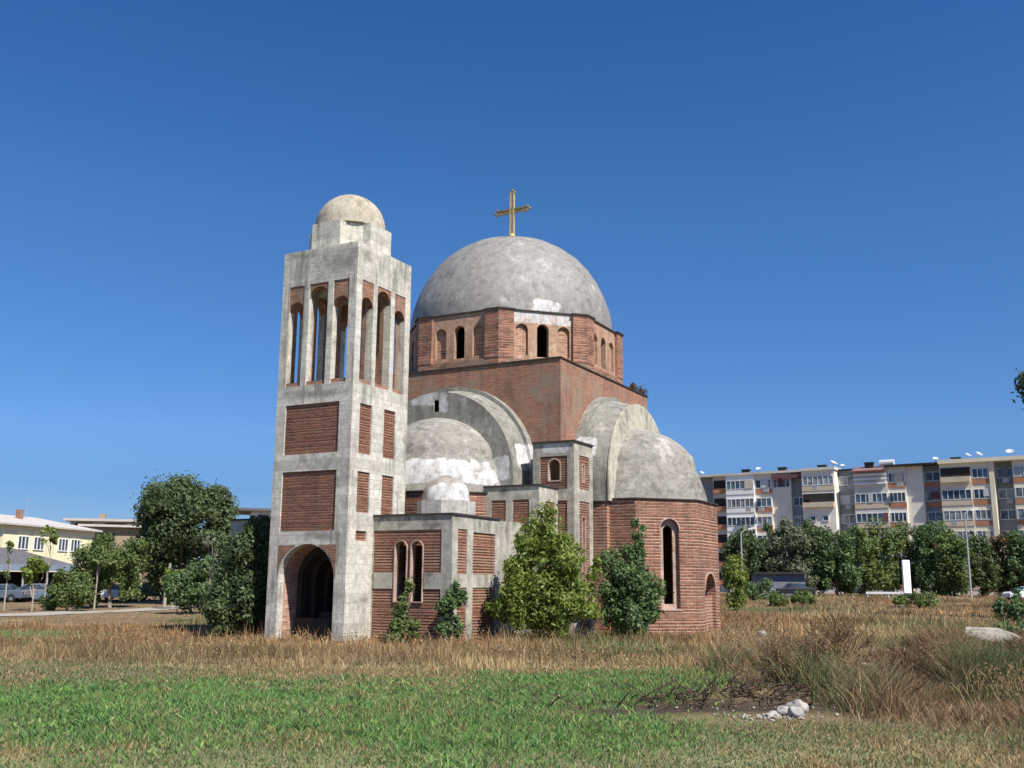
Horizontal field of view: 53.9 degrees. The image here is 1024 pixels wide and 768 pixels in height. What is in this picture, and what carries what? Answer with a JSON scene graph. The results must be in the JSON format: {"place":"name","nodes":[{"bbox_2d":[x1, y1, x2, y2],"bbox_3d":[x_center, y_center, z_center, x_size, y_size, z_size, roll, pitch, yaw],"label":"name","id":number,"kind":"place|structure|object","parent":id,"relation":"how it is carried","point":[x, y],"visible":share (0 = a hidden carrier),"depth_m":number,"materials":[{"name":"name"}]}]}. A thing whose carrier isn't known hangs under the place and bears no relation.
{"place":"outdoors","nodes":[
{"label":"outdoors","id":0,"kind":"place"},
{"bbox_2d":[0,605,203,615],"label":"path","id":1,"kind":"structure","parent":0,"point":[76,612],"depth_m":60.46,"materials":[{"name":"concrete"}]},
{"bbox_2d":[0,585,1023,767],"bbox_3d":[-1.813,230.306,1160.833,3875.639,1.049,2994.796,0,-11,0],"label":"ground","id":2,"kind":"structure","parent":0,"point":[746,706],"depth_m":16.04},
{"bbox_2d":[1,540,14,610],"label":"young tree","id":3,"kind":"object","parent":2,"relation":"on","point":[10,544],"visible":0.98,"depth_m":64.95,"materials":[{"name":"green plant"}]},
{"bbox_2d":[0,584,29,601],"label":"parked car","id":4,"kind":"object","parent":2,"relation":"on","point":[14,592],"visible":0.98,"depth_m":79.06,"materials":[{"name":"paint"}]},
{"bbox_2d":[6,583,49,598],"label":"parked car","id":5,"kind":"object","parent":2,"relation":"on","point":[40,587],"visible":0.06,"depth_m":80.56,"materials":[{"name":"paint"}]},
{"bbox_2d":[19,555,50,610],"bbox_3d":[-30.720,12.780,64.567,1.830,3.750,1.851,0,-11,0],"label":"young tree","id":6,"kind":"object","parent":2,"relation":"on","point":[34,569],"visible":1,"depth_m":64.50,"materials":[{"name":"green plant"}]},
{"bbox_2d":[0,547,73,597],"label":"pavilion","id":7,"kind":"structure","parent":2,"relation":"on","point":[18,560],"depth_m":83.15,"materials":[{"name":"grey metal"}]},
{"bbox_2d":[40,525,58,609],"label":"young tree","id":8,"kind":"object","parent":2,"relation":"on","point":[53,538],"visible":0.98,"depth_m":67.16,"materials":[{"name":"green plant"}]},
{"bbox_2d":[0,496,102,574],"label":"house","id":9,"kind":"structure","parent":2,"relation":"on","point":[19,530],"depth_m":100.06,"materials":[{"name":"paint"}]},
{"bbox_2d":[17,535,29,549],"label":"window","id":10,"kind":"structure","parent":9,"relation":"in","point":[22,541],"depth_m":96.58,"materials":[{"name":"white glass"}]},
{"bbox_2d":[32,536,44,549],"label":"window","id":11,"kind":"structure","parent":9,"relation":"in","point":[37,545],"depth_m":98.57,"materials":[{"name":"white glass"}]},
{"bbox_2d":[57,538,68,551],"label":"window","id":12,"kind":"structure","parent":9,"relation":"in","point":[63,543],"depth_m":102.45,"materials":[{"name":"white glass"}]},
{"bbox_2d":[69,539,80,551],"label":"window","id":13,"kind":"structure","parent":9,"relation":"in","point":[74,543],"depth_m":104.16,"materials":[{"name":"clear glass"}]},
{"bbox_2d":[37,567,96,610],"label":"bush","id":14,"kind":"object","parent":2,"relation":"on","point":[67,589],"visible":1,"depth_m":65.07,"materials":[{"name":"green plant"}]},
{"bbox_2d":[87,542,112,609],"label":"young tree","id":15,"kind":"object","parent":2,"relation":"on","point":[97,561],"visible":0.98,"depth_m":68.65,"materials":[{"name":"green plant"}]},
{"bbox_2d":[63,514,142,525],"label":"house","id":16,"kind":"structure","parent":2,"relation":"on","point":[102,519],"depth_m":127.47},
{"bbox_2d":[64,527,155,607],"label":"broad tree","id":17,"kind":"object","parent":2,"relation":"on","point":[123,566],"visible":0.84,"depth_m":71.17,"materials":[{"name":"green plant"}]},
{"bbox_2d":[99,584,136,601],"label":"parked car","id":18,"kind":"object","parent":2,"relation":"on","point":[114,591],"visible":0.09,"depth_m":81.49,"materials":[{"name":"paint"}]},
{"bbox_2d":[78,524,161,584],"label":"house","id":19,"kind":"structure","parent":2,"relation":"on","point":[121,532],"depth_m":112.03,"materials":[{"name":"beige paint"}]},
{"bbox_2d":[104,584,152,599],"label":"parked car","id":20,"kind":"object","parent":2,"relation":"on","point":[146,596],"visible":0.29,"depth_m":83.76,"materials":[{"name":"paint"}]},
{"bbox_2d":[117,467,239,603],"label":"broad tree","id":21,"kind":"object","parent":2,"relation":"on","point":[167,513],"visible":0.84,"depth_m":77.70,"materials":[{"name":"green plant"}]},
{"bbox_2d":[159,554,227,612],"bbox_3d":[-19.241,12.259,62.656,5.007,4.386,3.879,0,-11,0],"label":"bush","id":22,"kind":"object","parent":2,"relation":"on","point":[181,588],"visible":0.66,"depth_m":61.90,"materials":[{"name":"green plant"}]},
{"bbox_2d":[202,531,221,586],"bbox_3d":[-17.495,11.093,58.914,1.370,4.973,0.754,-1,-11,7],"label":"sapling","id":23,"kind":"object","parent":2,"relation":"on","point":[209,542],"visible":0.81,"depth_m":59.11,"materials":[{"name":"green plant"}]},
{"bbox_2d":[194,513,270,637],"bbox_3d":[-9.733,6.953,36.019,2.741,4.726,2.412,11,-15,-42],"label":"bush","id":24,"kind":"object","parent":2,"relation":"on","point":[241,590],"visible":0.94,"depth_m":35.73,"materials":[{"name":"green plant"}]},
{"bbox_2d":[233,508,270,517],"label":"house","id":25,"kind":"structure","parent":2,"relation":"on","point":[251,511],"depth_m":97.53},
{"bbox_2d":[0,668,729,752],"bbox_3d":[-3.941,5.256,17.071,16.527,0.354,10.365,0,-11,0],"label":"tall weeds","id":26,"kind":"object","parent":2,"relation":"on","point":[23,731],"visible":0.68,"depth_m":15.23,"materials":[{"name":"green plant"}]},
{"bbox_2d":[384,576,422,643],"bbox_3d":[-3.452,7.332,32.386,1.213,2.301,0.793,4,-12,-17],"label":"sapling","id":27,"kind":"object","parent":2,"relation":"on","point":[403,623],"visible":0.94,"depth_m":32.29,"materials":[{"name":"green plant"}]},
{"bbox_2d":[431,579,468,641],"bbox_3d":[-1.985,7.365,32.319,1.215,2.181,0.726,0,-11,0],"label":"sapling","id":28,"kind":"object","parent":2,"relation":"on","point":[453,597],"visible":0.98,"depth_m":32.28,"materials":[{"name":"green plant"}]},
{"bbox_2d":[227,189,720,642],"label":"church","id":29,"kind":"structure","parent":2,"relation":"on","point":[479,422],"depth_m":38.87,"materials":[{"name":"brick"}]},
{"bbox_2d":[0,657,1023,767],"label":"grass","id":30,"kind":"structure","parent":2,"relation":"on","point":[879,741],"depth_m":14.00,"materials":[{"name":"green plant"}]},
{"bbox_2d":[0,592,1023,681],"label":"tall grass","id":31,"kind":"structure","parent":2,"relation":"on","point":[668,644],"depth_m":30.39,"materials":[{"name":"beige plant"}]},
{"bbox_2d":[0,612,1023,669],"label":"seed heads","id":32,"kind":"object","parent":2,"relation":"on","point":[280,640],"visible":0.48,"depth_m":30.39,"materials":[{"name":"beige plant"}]},
{"bbox_2d":[476,499,599,640],"bbox_3d":[0.903,6.800,34.381,3.358,5.689,3.735,10,-15,-41],"label":"bush","id":33,"kind":"object","parent":2,"relation":"on","point":[552,597],"visible":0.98,"depth_m":33.72,"materials":[{"name":"green plant"}]},
{"bbox_2d":[585,555,605,639],"bbox_3d":[2.852,7.563,35.352,0.807,3.115,0.631,-7,-13,33],"label":"sapling","id":34,"kind":"object","parent":2,"relation":"on","point":[596,576],"visible":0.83,"depth_m":35.42,"materials":[{"name":"green plant"}]},
{"bbox_2d":[591,517,674,637],"bbox_3d":[4.508,7.316,37.826,2.389,4.636,2.777,-9,-14,39],"label":"bush","id":35,"kind":"object","parent":2,"relation":"on","point":[630,590],"visible":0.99,"depth_m":37.22,"materials":[{"name":"green plant"}]},
{"bbox_2d":[487,662,937,709],"bbox_3d":[3.471,5.056,17.014,7.874,0.863,2.083,0,-11,0],"label":"brushwood","id":36,"kind":"object","parent":2,"relation":"on","point":[733,691],"visible":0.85,"depth_m":16.94,"materials":[{"name":"brown wood"}]},
{"bbox_2d":[605,693,852,721],"bbox_3d":[3.974,5.149,16.410,4.915,0.433,2.864,0,-11,0],"label":"rubble","id":37,"kind":"object","parent":2,"relation":"on","point":[757,716],"visible":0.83,"depth_m":15.54,"materials":[{"name":"grey stone"}]},
{"bbox_2d":[719,554,750,612],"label":"bush","id":38,"kind":"object","parent":2,"relation":"on","point":[735,574],"visible":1,"depth_m":69.36,"materials":[{"name":"green plant"}]},
{"bbox_2d":[719,523,768,590],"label":"street tree","id":39,"kind":"object","parent":2,"relation":"on","point":[752,545],"visible":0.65,"depth_m":115.51,"materials":[{"name":"green plant"}]},
{"bbox_2d":[715,600,795,662],"bbox_3d":[5.912,6.112,24.875,2.045,1.657,2.782,0,-11,0],"label":"dry shrub","id":40,"kind":"object","parent":2,"relation":"on","point":[747,632],"visible":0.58,"depth_m":24.83,"materials":[{"name":"brown plant"}]},
{"bbox_2d":[743,574,773,600],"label":"bush","id":41,"kind":"object","parent":2,"relation":"on","point":[754,591],"visible":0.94,"depth_m":93.88,"materials":[{"name":"green plant"}]},
{"bbox_2d":[748,522,786,580],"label":"street tree","id":42,"kind":"object","parent":2,"relation":"on","point":[767,527],"visible":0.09,"depth_m":118.65,"materials":[{"name":"green plant"}]},
{"bbox_2d":[699,467,844,592],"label":"apartment block","id":43,"kind":"structure","parent":2,"relation":"on","point":[754,499],"depth_m":155.26,"materials":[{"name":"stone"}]},
{"bbox_2d":[726,480,753,489],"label":"window","id":44,"kind":"structure","parent":43,"relation":"in","point":[730,485],"depth_m":158.52,"materials":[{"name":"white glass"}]},
{"bbox_2d":[727,498,753,507],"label":"window","id":45,"kind":"structure","parent":43,"relation":"in","point":[745,502],"depth_m":157.63,"materials":[{"name":"clear glass"}]},
{"bbox_2d":[727,517,754,525],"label":"window","id":46,"kind":"structure","parent":43,"relation":"in","point":[731,521],"depth_m":157.13,"materials":[{"name":"clear glass"}]},
{"bbox_2d":[756,498,771,506],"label":"window","id":47,"kind":"structure","parent":43,"relation":"in","point":[760,502],"depth_m":155.83,"materials":[{"name":"white glass"}]},
{"bbox_2d":[757,516,772,525],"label":"window","id":48,"kind":"structure","parent":43,"relation":"in","point":[761,520],"depth_m":155.42,"materials":[{"name":"clear glass"}]},
{"bbox_2d":[773,478,789,487],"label":"window","id":49,"kind":"structure","parent":43,"relation":"in","point":[785,482],"depth_m":154.96,"materials":[{"name":"blue glass"}]},
{"bbox_2d":[793,497,802,505],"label":"window","id":50,"kind":"structure","parent":43,"relation":"in","point":[797,501],"depth_m":153.83,"materials":[{"name":"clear glass"}]},
{"bbox_2d":[802,475,833,485],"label":"window","id":51,"kind":"structure","parent":43,"relation":"in","point":[828,479],"depth_m":150.78,"materials":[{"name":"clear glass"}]},
{"bbox_2d":[768,588,788,606],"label":"bush","id":52,"kind":"object","parent":2,"relation":"on","point":[776,598],"visible":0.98,"depth_m":81.79,"materials":[{"name":"green plant"}]},
{"bbox_2d":[748,572,809,595],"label":"kiosk","id":53,"kind":"object","parent":2,"relation":"on","point":[780,579],"visible":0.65,"depth_m":108.82,"materials":[{"name":"grey metal"}]},
{"bbox_2d":[777,706,788,715],"bbox_3d":[4.239,5.126,15.761,0.230,0.193,0.299,-5,-15,26],"label":"rubble block","id":54,"kind":"object","parent":2,"relation":"on","point":[782,710],"depth_m":15.66,"materials":[{"name":"grey stone"}]},
{"bbox_2d":[759,516,819,588],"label":"street tree","id":55,"kind":"object","parent":2,"relation":"on","point":[792,539],"visible":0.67,"depth_m":114.77,"materials":[{"name":"green plant"}]},
{"bbox_2d":[787,706,803,717],"bbox_3d":[4.372,5.084,15.562,0.275,0.200,0.220,-4,-12,21],"label":"rubble block","id":56,"kind":"object","parent":2,"relation":"on","point":[794,712],"depth_m":15.50,"materials":[{"name":"grey stone"}]},
{"bbox_2d":[785,699,808,712],"bbox_3d":[4.509,5.115,15.910,0.383,0.288,0.268,3,-11,1],"label":"rubble block","id":57,"kind":"object","parent":2,"relation":"on","point":[804,706],"depth_m":15.86,"materials":[{"name":"grey stone"}]},
{"bbox_2d":[756,628,846,681],"bbox_3d":[4.908,4.921,18.085,1.717,1.084,1.484,7,-13,-31],"label":"dry shrub","id":58,"kind":"object","parent":2,"relation":"on","point":[776,657],"visible":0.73,"depth_m":17.88,"materials":[{"name":"brown plant"}]},
{"bbox_2d":[790,589,816,604],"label":"bush","id":59,"kind":"object","parent":2,"relation":"on","point":[797,596],"visible":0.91,"depth_m":85.68,"materials":[{"name":"green plant"}]},
{"bbox_2d":[790,516,837,594],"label":"street tree","id":60,"kind":"object","parent":2,"relation":"on","point":[812,530],"visible":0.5,"depth_m":116.26,"materials":[{"name":"green plant"}]},
{"bbox_2d":[767,600,884,669],"bbox_3d":[6.081,4.915,19.479,2.068,1.509,1.786,0,-11,0],"label":"dry shrub","id":61,"kind":"object","parent":2,"relation":"on","point":[840,634],"visible":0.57,"depth_m":19.37,"materials":[{"name":"brown plant"}]},
{"bbox_2d":[806,529,864,595],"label":"street tree","id":62,"kind":"object","parent":2,"relation":"on","point":[846,570],"visible":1,"depth_m":114.53,"materials":[{"name":"green plant"}]},
{"bbox_2d":[806,622,874,673],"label":"dry shrub","id":63,"kind":"object","parent":2,"relation":"on","point":[838,651],"visible":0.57,"depth_m":18.27,"materials":[{"name":"brown plant"}]},
{"bbox_2d":[677,619,1023,760],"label":"dry grass","id":64,"kind":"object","parent":2,"relation":"on","point":[860,683],"visible":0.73,"depth_m":17.00,"materials":[{"name":"brown plant"}]},
{"bbox_2d":[833,523,895,594],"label":"street tree","id":65,"kind":"object","parent":2,"relation":"on","point":[871,576],"visible":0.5,"depth_m":115.40,"materials":[{"name":"green plant"}]},
{"bbox_2d":[860,515,911,595],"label":"street tree","id":66,"kind":"object","parent":2,"relation":"on","point":[890,546],"visible":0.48,"depth_m":117.20,"materials":[{"name":"green plant"}]},
{"bbox_2d":[865,592,911,597],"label":"barrier","id":67,"kind":"object","parent":2,"relation":"on","point":[887,593],"visible":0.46,"depth_m":101.78,"materials":[{"name":"white concrete"}]},
{"bbox_2d":[838,462,943,593],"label":"apartment block","id":68,"kind":"structure","parent":2,"relation":"on","point":[908,493],"depth_m":145.25,"materials":[{"name":"stone"}]},
{"bbox_2d":[839,476,853,485],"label":"window","id":69,"kind":"structure","parent":68,"relation":"in","point":[843,480],"depth_m":150.63,"materials":[{"name":"clear glass"}]},
{"bbox_2d":[841,514,855,523],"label":"window","id":70,"kind":"structure","parent":68,"relation":"in","point":[846,518],"depth_m":149.48,"materials":[{"name":"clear glass"}]},
{"bbox_2d":[855,493,887,502],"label":"window","id":71,"kind":"structure","parent":68,"relation":"in","point":[877,497],"depth_m":146.53,"materials":[{"name":"white glass"}]},
{"bbox_2d":[856,512,888,522],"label":"window","id":72,"kind":"structure","parent":68,"relation":"in","point":[859,516],"depth_m":146.52,"materials":[{"name":"white glass"}]},
{"bbox_2d":[879,459,894,466],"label":"water tank","id":73,"kind":"object","parent":68,"relation":"on","point":[882,463],"visible":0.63,"depth_m":148.18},
{"bbox_2d":[889,492,905,501],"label":"window","id":74,"kind":"structure","parent":68,"relation":"in","point":[895,496],"depth_m":144.86,"materials":[{"name":"clear glass"}]},
{"bbox_2d":[890,512,906,521],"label":"window","id":75,"kind":"structure","parent":68,"relation":"in","point":[895,516],"depth_m":144.37,"materials":[{"name":"clear glass"}]},
{"bbox_2d":[925,471,939,481],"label":"window","id":76,"kind":"structure","parent":68,"relation":"in","point":[929,476],"depth_m":143.84,"materials":[{"name":"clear glass"}]},
{"bbox_2d":[927,512,942,521],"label":"window","id":77,"kind":"structure","parent":68,"relation":"in","point":[931,515],"depth_m":142.74,"materials":[{"name":"blue glass"}]},
{"bbox_2d":[901,560,911,598],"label":"sign","id":78,"kind":"object","parent":2,"relation":"on","point":[906,575],"visible":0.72,"depth_m":96.22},
{"bbox_2d":[885,519,929,594],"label":"street tree","id":79,"kind":"object","parent":2,"relation":"on","point":[909,554],"visible":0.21,"depth_m":118.66,"materials":[{"name":"green plant"}]},
{"bbox_2d":[892,591,940,607],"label":"bush","id":80,"kind":"object","parent":2,"relation":"on","point":[920,600],"visible":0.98,"depth_m":81.71,"materials":[{"name":"green plant"}]},
{"bbox_2d":[867,626,987,679],"bbox_3d":[7.651,4.958,18.587,2.164,1.020,2.079,0,-11,0],"label":"dry shrub","id":81,"kind":"object","parent":2,"relation":"on","point":[914,665],"visible":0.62,"depth_m":18.42,"materials":[{"name":"brown plant"}]},
{"bbox_2d":[910,517,955,595],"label":"street tree","id":82,"kind":"object","parent":2,"relation":"on","point":[924,536],"visible":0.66,"depth_m":114.65,"materials":[{"name":"green plant"}]},
{"bbox_2d":[930,528,978,595],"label":"street tree","id":83,"kind":"object","parent":2,"relation":"on","point":[955,569],"visible":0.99,"depth_m":112.53,"materials":[{"name":"green plant"}]},
{"bbox_2d":[964,508,977,599],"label":"street lamp","id":84,"kind":"object","parent":2,"relation":"on","point":[970,585],"visible":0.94,"depth_m":102.58,"materials":[{"name":"grey metal"}]},
{"bbox_2d":[937,455,1023,594],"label":"apartment block","id":85,"kind":"structure","parent":2,"relation":"on","point":[991,489],"depth_m":138.53,"materials":[{"name":"beige concrete"}]},
{"bbox_2d":[942,489,971,499],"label":"window","id":86,"kind":"structure","parent":85,"relation":"in","point":[962,493],"depth_m":140.15,"materials":[{"name":"clear glass"}]},
{"bbox_2d":[943,510,973,520],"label":"window","id":87,"kind":"structure","parent":85,"relation":"in","point":[951,514],"depth_m":139.69,"materials":[{"name":"clear glass"}]},
{"bbox_2d":[953,531,974,539],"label":"window","id":88,"kind":"structure","parent":85,"relation":"in","point":[961,533],"depth_m":138.84,"materials":[{"name":"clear glass"}]},
{"bbox_2d":[972,468,988,477],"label":"window","id":89,"kind":"structure","parent":85,"relation":"in","point":[976,472],"depth_m":139.04,"materials":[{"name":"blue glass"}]},
{"bbox_2d":[973,488,989,498],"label":"window","id":90,"kind":"structure","parent":85,"relation":"in","point":[978,493],"depth_m":138.60,"materials":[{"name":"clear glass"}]},
{"bbox_2d":[975,509,991,519],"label":"window","id":91,"kind":"structure","parent":85,"relation":"in","point":[985,514],"depth_m":137.93,"materials":[{"name":"clear glass"}]},
{"bbox_2d":[996,468,1012,477],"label":"window","id":92,"kind":"structure","parent":85,"relation":"in","point":[1010,474],"depth_m":138.52,"materials":[{"name":"grey glass"}]},
{"bbox_2d":[998,488,1014,498],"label":"window","id":93,"kind":"structure","parent":85,"relation":"in","point":[1003,493],"depth_m":138.13,"materials":[{"name":"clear glass"}]},
{"bbox_2d":[1000,509,1016,519],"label":"window","id":94,"kind":"structure","parent":85,"relation":"in","point":[1010,514],"depth_m":137.59,"materials":[{"name":"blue glass"}]},
{"bbox_2d":[1013,466,1023,475],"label":"window","id":95,"kind":"structure","parent":85,"relation":"in","point":[1017,470],"depth_m":136.45,"materials":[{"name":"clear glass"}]},
{"bbox_2d":[1015,487,1023,496],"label":"window","id":96,"kind":"structure","parent":85,"relation":"in","point":[1019,491],"depth_m":135.92,"materials":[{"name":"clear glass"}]},
{"bbox_2d":[962,529,1006,596],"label":"street tree","id":97,"kind":"object","parent":2,"relation":"on","point":[984,580],"visible":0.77,"depth_m":114.01,"materials":[{"name":"green plant"}]},
{"bbox_2d":[945,656,1023,704],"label":"dry shrub","id":98,"kind":"object","parent":2,"relation":"on","point":[1012,681],"visible":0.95,"depth_m":16.52,"materials":[{"name":"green plant"}]},
{"bbox_2d":[964,627,1019,641],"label":"concrete slab","id":99,"kind":"structure","parent":2,"relation":"on","point":[999,631],"depth_m":21.32,"materials":[{"name":"beige concrete"}]},
{"bbox_2d":[980,528,1022,596],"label":"street tree","id":100,"kind":"object","parent":2,"relation":"on","point":[1000,540],"visible":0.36,"depth_m":114.73,"materials":[{"name":"green plant"}]},
{"bbox_2d":[984,624,1023,664],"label":"dry shrub","id":101,"kind":"object","parent":2,"relation":"on","point":[1009,646],"visible":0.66,"depth_m":18.00,"materials":[{"name":"brown plant"}]},
{"bbox_2d":[989,587,1023,622],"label":"bush","id":102,"kind":"object","parent":2,"relation":"on","point":[1015,610],"visible":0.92,"depth_m":58.56,"materials":[{"name":"green plant"}]},
{"bbox_2d":[992,616,1023,636],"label":"bush","id":103,"kind":"object","parent":2,"relation":"on","point":[1006,624],"visible":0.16,"depth_m":29.19,"materials":[{"name":"green plant"}]},
{"bbox_2d":[994,530,1023,591],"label":"street tree","id":104,"kind":"object","parent":2,"relation":"on","point":[1016,542],"visible":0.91,"depth_m":113.87,"materials":[{"name":"green plant"}]},
{"bbox_2d":[1002,586,1023,599],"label":"parked car","id":105,"kind":"object","parent":2,"relation":"on","point":[1007,594],"visible":0.41,"depth_m":97.52,"materials":[{"name":"paint"}]},
{"bbox_2d":[1011,367,1023,403],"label":"poplar","id":106,"kind":"object","parent":2,"relation":"on","point":[1020,386],"visible":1,"depth_m":63.55,"materials":[{"name":"green plant"}]},
{"bbox_2d":[0,0,1023,570],"label":"sky","id":107,"kind":"structure","parent":0,"point":[799,223],"materials":[{"name":"blue"}]},
{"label":"road","id":108,"kind":"structure","parent":0,"visible":0},
{"bbox_2d":[771,583,815,595],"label":"parked car","id":109,"kind":"object","parent":108,"relation":"on","point":[789,588],"visible":0.5,"depth_m":106.03,"materials":[{"name":"paint"}]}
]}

